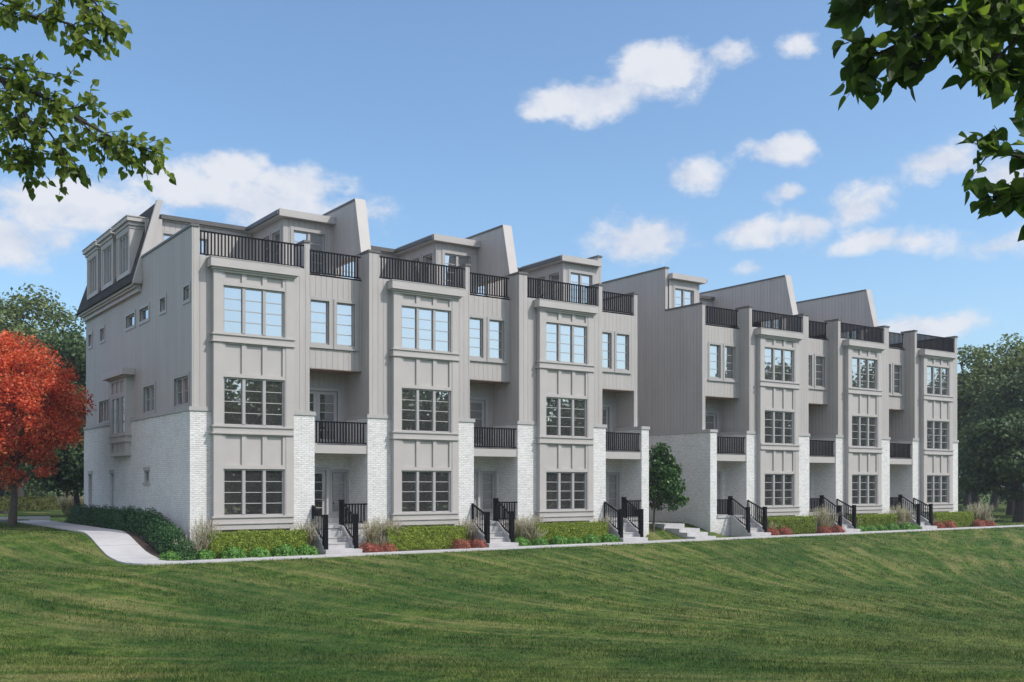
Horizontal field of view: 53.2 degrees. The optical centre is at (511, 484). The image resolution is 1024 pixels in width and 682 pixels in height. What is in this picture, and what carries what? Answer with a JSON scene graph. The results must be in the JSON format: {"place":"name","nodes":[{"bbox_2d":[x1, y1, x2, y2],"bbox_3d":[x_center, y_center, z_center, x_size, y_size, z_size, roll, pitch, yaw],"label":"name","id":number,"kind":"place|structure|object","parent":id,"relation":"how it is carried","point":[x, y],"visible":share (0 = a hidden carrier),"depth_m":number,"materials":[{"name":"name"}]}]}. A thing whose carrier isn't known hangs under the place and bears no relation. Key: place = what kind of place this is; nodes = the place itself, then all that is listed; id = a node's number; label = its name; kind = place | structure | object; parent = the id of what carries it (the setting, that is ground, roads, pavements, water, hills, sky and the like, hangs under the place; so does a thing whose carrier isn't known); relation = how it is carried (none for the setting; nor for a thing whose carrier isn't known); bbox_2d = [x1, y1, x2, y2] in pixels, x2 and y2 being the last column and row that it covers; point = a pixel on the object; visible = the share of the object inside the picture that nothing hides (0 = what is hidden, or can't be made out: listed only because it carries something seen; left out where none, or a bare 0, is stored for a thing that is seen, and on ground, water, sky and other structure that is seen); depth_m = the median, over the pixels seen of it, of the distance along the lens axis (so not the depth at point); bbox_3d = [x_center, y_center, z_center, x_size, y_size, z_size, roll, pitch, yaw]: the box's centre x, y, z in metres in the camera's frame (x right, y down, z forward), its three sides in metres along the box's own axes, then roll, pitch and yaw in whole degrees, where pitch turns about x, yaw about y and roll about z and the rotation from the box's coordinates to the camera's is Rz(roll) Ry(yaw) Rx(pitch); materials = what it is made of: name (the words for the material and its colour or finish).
{"place":"outdoors","nodes":[
{"label":"outdoors","id":0,"kind":"place"},
{"bbox_2d":[294,518,319,547],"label":"ornamental grass","id":1,"kind":"object","parent":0,"point":[310,536],"depth_m":36.97,"materials":[{"name":"beige plant"}]},
{"bbox_2d":[358,517,384,548],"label":"ornamental grass","id":2,"kind":"object","parent":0,"point":[370,534],"depth_m":38.38,"materials":[{"name":"beige plant"}]},
{"bbox_2d":[456,515,481,543],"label":"ornamental grass","id":3,"kind":"object","parent":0,"point":[470,533],"depth_m":41.04,"materials":[{"name":"beige plant"}]},
{"bbox_2d":[0,487,1023,681],"bbox_3d":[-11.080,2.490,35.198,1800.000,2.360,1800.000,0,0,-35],"label":"lawn","id":4,"kind":"structure","parent":0,"point":[34,546],"depth_m":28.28,"materials":[{"name":"plant"}]},
{"bbox_2d":[0,419,41,513],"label":"broadleaf tree","id":5,"kind":"object","parent":4,"relation":"on","point":[2,492],"visible":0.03,"depth_m":69.71,"materials":[{"name":"green plant"}]},
{"bbox_2d":[0,495,62,510],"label":"clipped hedge","id":6,"kind":"object","parent":4,"relation":"on","point":[41,502],"visible":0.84,"depth_m":67.68,"materials":[{"name":"green plant"}]},
{"bbox_2d":[4,478,62,497],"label":"undergrowth","id":7,"kind":"object","parent":4,"relation":"on","point":[29,491],"visible":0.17,"depth_m":91.22,"materials":[{"name":"green plant"}]},
{"bbox_2d":[0,283,85,496],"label":"broadleaf tree","id":8,"kind":"object","parent":4,"relation":"on","point":[12,312],"visible":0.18,"depth_m":80.45,"materials":[{"name":"green plant"}]},
{"bbox_2d":[0,328,85,511],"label":"broadleaf tree","id":9,"kind":"object","parent":4,"relation":"on","point":[70,346],"visible":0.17,"depth_m":72.32,"materials":[{"name":"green plant"}]},
{"bbox_2d":[5,413,85,515],"bbox_3d":[-26.425,-1.173,61.990,7.036,6.540,7.008,0,0,24],"label":"broadleaf tree","id":10,"kind":"object","parent":4,"relation":"on","point":[68,476],"visible":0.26,"depth_m":60.12,"materials":[{"name":"green plant"}]},
{"bbox_2d":[0,329,96,526],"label":"red maple tree","id":11,"kind":"object","parent":4,"relation":"on","point":[24,386],"visible":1,"depth_m":40.94,"materials":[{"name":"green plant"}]},
{"bbox_2d":[0,0,176,201],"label":"linden tree","id":12,"kind":"object","parent":4,"relation":"on","point":[17,126],"visible":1,"depth_m":9.89,"materials":[{"name":"green plant"}]},
{"bbox_2d":[56,521,166,558],"bbox_3d":[-16.057,2.110,41.001,1.500,0.900,17.980,0,0,-35],"label":"mulch bed","id":13,"kind":"object","parent":4,"relation":"on","point":[144,545],"visible":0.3,"depth_m":35.19,"materials":[{"name":"brown soil"}]},
{"bbox_2d":[72,503,90,524],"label":"evergreen shrub","id":14,"kind":"object","parent":13,"relation":"on","point":[77,519],"visible":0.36,"depth_m":44.72,"materials":[{"name":"green plant"}]},
{"bbox_2d":[88,505,111,526],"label":"evergreen shrub","id":15,"kind":"object","parent":13,"relation":"on","point":[95,519],"visible":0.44,"depth_m":42.18,"materials":[{"name":"green plant"}]},
{"bbox_2d":[97,505,117,527],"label":"evergreen shrub","id":16,"kind":"object","parent":13,"relation":"on","point":[104,518],"visible":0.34,"depth_m":40.97,"materials":[{"name":"green plant"}]},
{"bbox_2d":[106,505,127,529],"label":"evergreen shrub","id":17,"kind":"object","parent":13,"relation":"on","point":[112,525],"visible":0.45,"depth_m":39.84,"materials":[{"name":"green plant"}]},
{"bbox_2d":[115,505,142,530],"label":"evergreen shrub","id":18,"kind":"object","parent":13,"relation":"on","point":[124,514],"visible":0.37,"depth_m":38.68,"materials":[{"name":"green plant"}]},
{"bbox_2d":[125,507,150,532],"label":"evergreen shrub","id":19,"kind":"object","parent":13,"relation":"on","point":[132,524],"visible":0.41,"depth_m":37.66,"materials":[{"name":"green plant"}]},
{"bbox_2d":[132,507,164,535],"bbox_3d":[-13.021,1.312,36.869,1.214,1.048,1.646,0,0,-37],"label":"evergreen shrub","id":20,"kind":"object","parent":13,"relation":"on","point":[144,522],"visible":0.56,"depth_m":36.56,"materials":[{"name":"green plant"}]},
{"bbox_2d":[143,516,173,543],"bbox_3d":[-12.253,1.550,35.805,1.178,1.004,1.552,0,0,-35],"label":"evergreen shrub","id":21,"kind":"object","parent":13,"relation":"on","point":[154,527],"visible":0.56,"depth_m":35.60,"materials":[{"name":"green plant"}]},
{"bbox_2d":[152,523,187,552],"bbox_3d":[-11.664,1.790,34.952,1.218,1.052,1.652,0,0,-27],"label":"evergreen shrub","id":22,"kind":"object","parent":13,"relation":"on","point":[169,533],"visible":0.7,"depth_m":34.58,"materials":[{"name":"green plant"}]},
{"bbox_2d":[167,537,198,560],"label":"evergreen shrub","id":23,"kind":"object","parent":13,"relation":"on","point":[178,547],"visible":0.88,"depth_m":33.81,"materials":[{"name":"green plant"}]},
{"bbox_2d":[74,198,370,555],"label":"townhouse","id":24,"kind":"structure","parent":4,"relation":"on","point":[217,353],"depth_m":37.72,"materials":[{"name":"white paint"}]},
{"bbox_2d":[98,397,109,423],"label":"window","id":25,"kind":"structure","parent":24,"relation":"in","point":[105,405],"depth_m":45.32,"materials":[{"name":"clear glass"}]},
{"bbox_2d":[125,309,135,331],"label":"window","id":26,"kind":"structure","parent":24,"relation":"in","point":[131,319],"depth_m":41.75,"materials":[{"name":"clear glass"}]},
{"bbox_2d":[138,302,149,325],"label":"window","id":27,"kind":"structure","parent":24,"relation":"in","point":[145,313],"depth_m":40.21,"materials":[{"name":"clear glass"}]},
{"bbox_2d":[142,381,155,414],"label":"window","id":28,"kind":"structure","parent":24,"relation":"in","point":[148,393],"depth_m":39.68,"materials":[{"name":"clear glass"}]},
{"bbox_2d":[173,372,189,408],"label":"window","id":29,"kind":"structure","parent":24,"relation":"in","point":[182,384],"depth_m":36.17,"materials":[{"name":"clear glass"}]},
{"bbox_2d":[182,281,190,304],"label":"window","id":30,"kind":"structure","parent":24,"relation":"in","point":[187,291],"depth_m":35.86,"materials":[{"name":"clear glass"}]},
{"bbox_2d":[224,469,283,515],"bbox_3d":[-9.180,0.270,36.373,2.260,1.660,0.105,0,0,-35],"label":"bay window","id":31,"kind":"structure","parent":24,"relation":"in","point":[247,492],"depth_m":36.40,"materials":[{"name":"clear glass"}]},
{"bbox_2d":[224,377,283,426],"bbox_3d":[-9.180,-2.925,36.373,2.260,1.690,0.105,0,0,-35],"label":"bay window","id":32,"kind":"structure","parent":24,"relation":"in","point":[247,401],"depth_m":36.40,"materials":[{"name":"clear glass"}]},
{"bbox_2d":[224,285,283,337],"bbox_3d":[-9.180,-6.130,36.373,2.260,1.680,0.105,0,0,-35],"label":"bay window","id":33,"kind":"structure","parent":24,"relation":"in","point":[247,311],"depth_m":36.40,"materials":[{"name":"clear glass"}]},
{"bbox_2d":[271,226,281,263],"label":"penthouse window","id":34,"kind":"structure","parent":24,"relation":"in","point":[277,236],"depth_m":41.15,"materials":[{"name":"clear glass"}]},
{"bbox_2d":[290,226,327,274],"bbox_3d":[-8.189,-9.180,41.220,1.620,2.240,0.160,0,0,-35],"label":"penthouse window","id":35,"kind":"structure","parent":24,"relation":"in","point":[317,240],"depth_m":41.41,"materials":[{"name":"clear glass"}]},
{"bbox_2d":[310,296,332,348],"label":"window","id":36,"kind":"structure","parent":24,"relation":"in","point":[318,309],"depth_m":38.79,"materials":[{"name":"clear glass"}]},
{"bbox_2d":[315,467,329,522],"bbox_3d":[-7.510,0.410,39.508,0.940,2.180,0.160,0,0,-35],"label":"front door","id":37,"kind":"structure","parent":24,"relation":"in","point":[319,471],"depth_m":39.65,"materials":[{"name":"paint"}]},
{"bbox_2d":[310,387,340,444],"bbox_3d":[-7.623,-2.660,40.016,1.960,2.280,0.160,0,0,-35],"label":"balcony door","id":38,"kind":"structure","parent":24,"relation":"in","point":[323,402],"depth_m":40.28,"materials":[{"name":"paint"}]},
{"bbox_2d":[333,299,358,350],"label":"window","id":39,"kind":"structure","parent":24,"relation":"in","point":[345,315],"depth_m":39.39,"materials":[{"name":"clear glass"}]},
{"bbox_2d":[313,225,518,547],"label":"townhouse","id":40,"kind":"structure","parent":4,"relation":"on","point":[435,343],"depth_m":40.78,"materials":[{"name":"grey paint"}]},
{"bbox_2d":[409,254,421,281],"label":"penthouse window","id":41,"kind":"structure","parent":40,"relation":"in","point":[418,256],"depth_m":46.17,"materials":[{"name":"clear glass"}]},
{"bbox_2d":[402,470,449,512],"bbox_3d":[-3.415,0.270,40.431,2.260,1.660,0.105,0,0,-35],"label":"bay window","id":42,"kind":"structure","parent":40,"relation":"in","point":[422,491],"depth_m":40.45,"materials":[{"name":"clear glass"}]},
{"bbox_2d":[402,388,449,432],"bbox_3d":[-3.415,-2.925,40.431,2.260,1.690,0.105,0,0,-35],"label":"bay window","id":43,"kind":"structure","parent":40,"relation":"in","point":[423,410],"depth_m":40.45,"materials":[{"name":"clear glass"}]},
{"bbox_2d":[402,306,449,351],"bbox_3d":[-3.415,-6.130,40.431,2.260,1.680,0.105,0,0,-35],"label":"bay window","id":44,"kind":"structure","parent":40,"relation":"in","point":[422,328],"depth_m":40.45,"materials":[{"name":"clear glass"}]},
{"bbox_2d":[422,250,433,283],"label":"penthouse window","id":45,"kind":"structure","parent":40,"relation":"in","point":[429,258],"depth_m":45.26,"materials":[{"name":"clear glass"}]},
{"bbox_2d":[442,249,472,293],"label":"penthouse window","id":46,"kind":"structure","parent":40,"relation":"in","point":[449,259],"depth_m":45.23,"materials":[{"name":"clear glass"}]},
{"bbox_2d":[474,469,480,519],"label":"sidelight window","id":47,"kind":"structure","parent":40,"relation":"in","point":[475,470],"depth_m":43.72,"materials":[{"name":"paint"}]},
{"bbox_2d":[470,314,486,361],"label":"window","id":48,"kind":"structure","parent":40,"relation":"in","point":[475,323],"depth_m":42.88,"materials":[{"name":"clear glass"}]},
{"bbox_2d":[470,396,487,448],"bbox_3d":[-1.883,-2.660,44.057,1.960,2.280,0.160,0,0,-35],"label":"balcony door","id":49,"kind":"structure","parent":40,"relation":"in","point":[479,405],"depth_m":44.44,"materials":[{"name":"paint"}]},
{"bbox_2d":[487,316,507,363],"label":"window","id":50,"kind":"structure","parent":40,"relation":"in","point":[494,327],"depth_m":43.43,"materials":[{"name":"clear glass"}]},
{"bbox_2d":[362,546,480,552],"bbox_3d":[-3.639,2.525,39.568,5.500,0.060,1.460,0,0,-35],"label":"mulch bed","id":51,"kind":"object","parent":4,"relation":"on","point":[426,549],"visible":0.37,"depth_m":39.47,"materials":[{"name":"brown soil"}]},
{"bbox_2d":[382,524,466,550],"bbox_3d":[-3.416,2.028,39.834,3.728,1.008,0.798,0,0,-35],"label":"clipped hedge","id":52,"kind":"object","parent":51,"relation":"on","point":[409,537],"visible":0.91,"depth_m":39.59,"materials":[{"name":"green plant"}]},
{"bbox_2d":[471,255,649,541],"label":"townhouse","id":53,"kind":"structure","parent":4,"relation":"on","point":[565,401],"depth_m":44.87,"materials":[{"name":"grey paint"}]},
{"bbox_2d":[547,269,560,299],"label":"penthouse window","id":54,"kind":"structure","parent":53,"relation":"in","point":[554,277],"depth_m":49.30,"materials":[{"name":"clear glass"}]},
{"bbox_2d":[546,472,585,509],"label":"window","id":55,"kind":"structure","parent":53,"relation":"in","point":[564,490],"depth_m":44.51,"materials":[{"name":"clear glass"}]},
{"bbox_2d":[546,397,585,436],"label":"bay window","id":56,"kind":"structure","parent":53,"relation":"in","point":[565,417],"depth_m":44.51,"materials":[{"name":"clear glass"}]},
{"bbox_2d":[546,322,585,363],"bbox_3d":[2.334,-6.130,44.478,2.260,1.680,0.105,0,0,-35],"label":"bay window","id":57,"kind":"structure","parent":53,"relation":"in","point":[566,343],"depth_m":44.51,"materials":[{"name":"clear glass"}]},
{"bbox_2d":[568,269,594,302],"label":"penthouse window","id":58,"kind":"structure","parent":53,"relation":"in","point":[574,278],"depth_m":49.28,"materials":[{"name":"clear glass"}]},
{"bbox_2d":[602,404,611,451],"bbox_3d":[3.891,-2.660,48.121,1.960,2.280,0.160,0,0,-35],"label":"balcony door","id":59,"kind":"structure","parent":53,"relation":"in","point":[604,407],"depth_m":48.57,"materials":[{"name":"paint"}]},
{"bbox_2d":[602,330,614,372],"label":"window","id":60,"kind":"structure","parent":53,"relation":"in","point":[605,336],"depth_m":46.98,"materials":[{"name":"clear glass"}]},
{"bbox_2d":[615,331,631,373],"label":"window","id":61,"kind":"structure","parent":53,"relation":"in","point":[622,348],"depth_m":47.50,"materials":[{"name":"clear glass"}]},
{"bbox_2d":[649,442,689,531],"bbox_3d":[7.125,0.166,48.663,2.783,4.409,2.554,0,0,23],"label":"young tree","id":62,"kind":"object","parent":4,"relation":"on","point":[666,484],"visible":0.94,"depth_m":48.19,"materials":[{"name":"green plant"}]},
{"bbox_2d":[649,522,715,538],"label":"garden steps","id":63,"kind":"structure","parent":4,"relation":"on","point":[679,529],"depth_m":48.30,"materials":[{"name":"concrete"}]},
{"bbox_2d":[601,266,809,536],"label":"townhouse","id":64,"kind":"structure","parent":4,"relation":"on","point":[723,411],"depth_m":51.96,"materials":[{"name":"grey paint"}]},
{"bbox_2d":[673,285,695,307],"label":"penthouse window","id":65,"kind":"structure","parent":64,"relation":"in","point":[681,297],"depth_m":53.25,"materials":[{"name":"clear glass"}]},
{"bbox_2d":[705,410,718,453],"bbox_3d":[9.827,-2.660,52.299,1.960,2.280,0.160,0,0,-35],"label":"balcony door","id":66,"kind":"structure","parent":64,"relation":"in","point":[710,416],"depth_m":52.66,"materials":[{"name":"paint"}]},
{"bbox_2d":[708,342,722,381],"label":"window","id":67,"kind":"structure","parent":64,"relation":"in","point":[713,350],"depth_m":50.99,"materials":[{"name":"clear glass"}]},
{"bbox_2d":[723,343,737,382],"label":"window","id":68,"kind":"structure","parent":64,"relation":"in","point":[728,352],"depth_m":51.61,"materials":[{"name":"clear glass"}]},
{"bbox_2d":[765,474,792,506],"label":"window","id":69,"kind":"structure","parent":64,"relation":"in","point":[778,487],"depth_m":52.48,"materials":[{"name":"clear glass"}]},
{"bbox_2d":[765,410,792,443],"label":"bay window","id":70,"kind":"structure","parent":64,"relation":"in","point":[778,424],"depth_m":52.48,"materials":[{"name":"clear glass"}]},
{"bbox_2d":[765,347,792,381],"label":"window","id":71,"kind":"structure","parent":64,"relation":"in","point":[778,362],"depth_m":52.48,"materials":[{"name":"clear glass"}]},
{"bbox_2d":[699,275,890,532],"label":"townhouse","id":72,"kind":"structure","parent":4,"relation":"on","point":[849,455],"depth_m":56.03,"materials":[{"name":"grey paint"}]},
{"bbox_2d":[814,354,826,389],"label":"window","id":73,"kind":"structure","parent":72,"relation":"in","point":[819,377],"depth_m":55.69,"materials":[{"name":"clear glass"}]},
{"bbox_2d":[852,475,875,504],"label":"window","id":74,"kind":"structure","parent":72,"relation":"in","point":[863,486],"depth_m":56.54,"materials":[{"name":"clear glass"}]},
{"bbox_2d":[852,416,875,446],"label":"bay window","id":75,"kind":"structure","parent":72,"relation":"in","point":[863,428],"depth_m":56.54,"materials":[{"name":"clear glass"}]},
{"bbox_2d":[852,357,875,389],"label":"bay window","id":76,"kind":"structure","parent":72,"relation":"in","point":[863,370],"depth_m":56.54,"materials":[{"name":"clear glass"}]},
{"bbox_2d":[735,289,958,528],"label":"townhouse","id":77,"kind":"structure","parent":4,"relation":"on","point":[924,441],"depth_m":59.99,"materials":[{"name":"grey paint"}]},
{"bbox_2d":[893,363,903,396],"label":"window","id":78,"kind":"structure","parent":77,"relation":"in","point":[897,372],"depth_m":59.77,"materials":[{"name":"clear glass"}]},
{"bbox_2d":[927,475,947,503],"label":"window","id":79,"kind":"structure","parent":77,"relation":"in","point":[937,485],"depth_m":60.59,"materials":[{"name":"glass"}]},
{"bbox_2d":[927,420,947,449],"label":"bay window","id":80,"kind":"structure","parent":77,"relation":"in","point":[937,431],"depth_m":60.59,"materials":[{"name":"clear glass"}]},
{"bbox_2d":[927,366,947,395],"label":"bay window","id":81,"kind":"structure","parent":77,"relation":"in","point":[937,377],"depth_m":60.59,"materials":[{"name":"clear glass"}]},
{"bbox_2d":[824,0,1023,241],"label":"linden tree","id":82,"kind":"object","parent":4,"relation":"on","point":[970,37],"visible":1,"depth_m":5.89,"materials":[{"name":"green plant"}]},
{"bbox_2d":[957,344,1001,510],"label":"broadleaf tree","id":83,"kind":"object","parent":4,"relation":"on","point":[974,497],"visible":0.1,"depth_m":87.27,"materials":[{"name":"green plant"}]},
{"bbox_2d":[957,333,1023,514],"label":"broadleaf tree","id":84,"kind":"object","parent":4,"relation":"on","point":[1013,363],"visible":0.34,"depth_m":83.33,"materials":[{"name":"green plant"}]},
{"bbox_2d":[958,410,1023,521],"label":"broadleaf tree","id":85,"kind":"object","parent":4,"relation":"on","point":[990,458],"visible":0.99,"depth_m":69.48,"materials":[{"name":"green plant"}]},
{"bbox_2d":[959,370,1023,441],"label":"broadleaf tree","id":86,"kind":"object","parent":4,"relation":"on","point":[1004,393],"visible":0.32,"depth_m":78.49,"materials":[{"name":"green plant"}]},
{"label":"mulch bed","id":87,"kind":"structure","parent":4,"relation":"on","visible":0},
{"bbox_2d":[760,515,816,534],"bbox_3d":[14.120,2.022,52.170,3.792,1.018,0.833,0,0,-35],"label":"clipped hedge","id":88,"kind":"object","parent":87,"relation":"on","point":[797,524],"visible":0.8,"depth_m":52.09,"materials":[{"name":"green plant"}]},
{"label":"mulch bed","id":89,"kind":"structure","parent":4,"relation":"on","visible":0},
{"bbox_2d":[928,510,974,527],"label":"clipped hedge","id":90,"kind":"object","parent":89,"relation":"on","point":[962,519],"visible":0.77,"depth_m":60.45,"materials":[{"name":"green plant"}]},
{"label":"mulch bed","id":91,"kind":"structure","parent":4,"relation":"on","visible":0},
{"bbox_2d":[194,548,215,559],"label":"shrub","id":92,"kind":"object","parent":91,"relation":"on","point":[206,553],"visible":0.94,"depth_m":34.16,"materials":[{"name":"green plant"}]},
{"bbox_2d":[188,515,222,554],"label":"ornamental grass","id":93,"kind":"object","parent":91,"relation":"on","point":[202,533],"depth_m":34.59,"materials":[{"name":"beige plant"}]},
{"bbox_2d":[218,544,246,558],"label":"shrub","id":94,"kind":"object","parent":91,"relation":"on","point":[234,552],"visible":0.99,"depth_m":34.66,"materials":[{"name":"green plant"}]},
{"bbox_2d":[207,527,307,557],"bbox_3d":[-8.959,2.015,35.942,3.725,1.030,0.812,0,0,-35],"label":"clipped hedge","id":95,"kind":"object","parent":91,"relation":"on","point":[250,540],"visible":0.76,"depth_m":35.67,"materials":[{"name":"green plant"}]},
{"bbox_2d":[246,546,272,557],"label":"shrub","id":96,"kind":"object","parent":91,"relation":"on","point":[260,551],"visible":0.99,"depth_m":35.21,"materials":[{"name":"green plant"}]},
{"bbox_2d":[270,542,297,556],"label":"shrub","id":97,"kind":"object","parent":91,"relation":"on","point":[290,550],"visible":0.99,"depth_m":35.75,"materials":[{"name":"green plant"}]},
{"bbox_2d":[295,543,318,554],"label":"shrub","id":98,"kind":"object","parent":91,"relation":"on","point":[305,549],"visible":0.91,"depth_m":36.22,"materials":[{"name":"green plant"}]},
{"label":"mulch bed","id":99,"kind":"structure","parent":4,"relation":"on","visible":0},
{"bbox_2d":[529,520,608,542],"bbox_3d":[2.442,2.027,43.971,4.106,1.008,0.834,0,0,-35],"label":"clipped hedge","id":100,"kind":"object","parent":99,"relation":"on","point":[580,529],"visible":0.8,"depth_m":43.78,"materials":[{"name":"green plant"}]},
{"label":"mulch bed","id":101,"kind":"structure","parent":4,"relation":"on","visible":0},
{"bbox_2d":[849,512,897,529],"bbox_3d":[19.860,2.026,56.210,3.788,1.006,0.866,0,0,-35],"label":"clipped hedge","id":102,"kind":"object","parent":101,"relation":"on","point":[874,520],"visible":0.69,"depth_m":55.96,"materials":[{"name":"green plant"}]},
{"bbox_2d":[0,0,1023,486],"label":"sky","id":103,"kind":"structure","parent":0,"point":[709,139],"materials":[{"name":"blue"}]},
{"bbox_2d":[17,520,1023,564],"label":"path","id":104,"kind":"structure","parent":0,"point":[120,546],"depth_m":36.43,"materials":[{"name":"concrete"}]},
{"bbox_2d":[515,513,540,543],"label":"ornamental grass","id":105,"kind":"object","parent":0,"point":[527,527],"depth_m":42.56,"materials":[{"name":"beige plant"}]},
{"bbox_2d":[808,504,831,532],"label":"ornamental grass","id":106,"kind":"object","parent":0,"point":[821,517],"depth_m":53.51,"materials":[{"name":"beige plant"}]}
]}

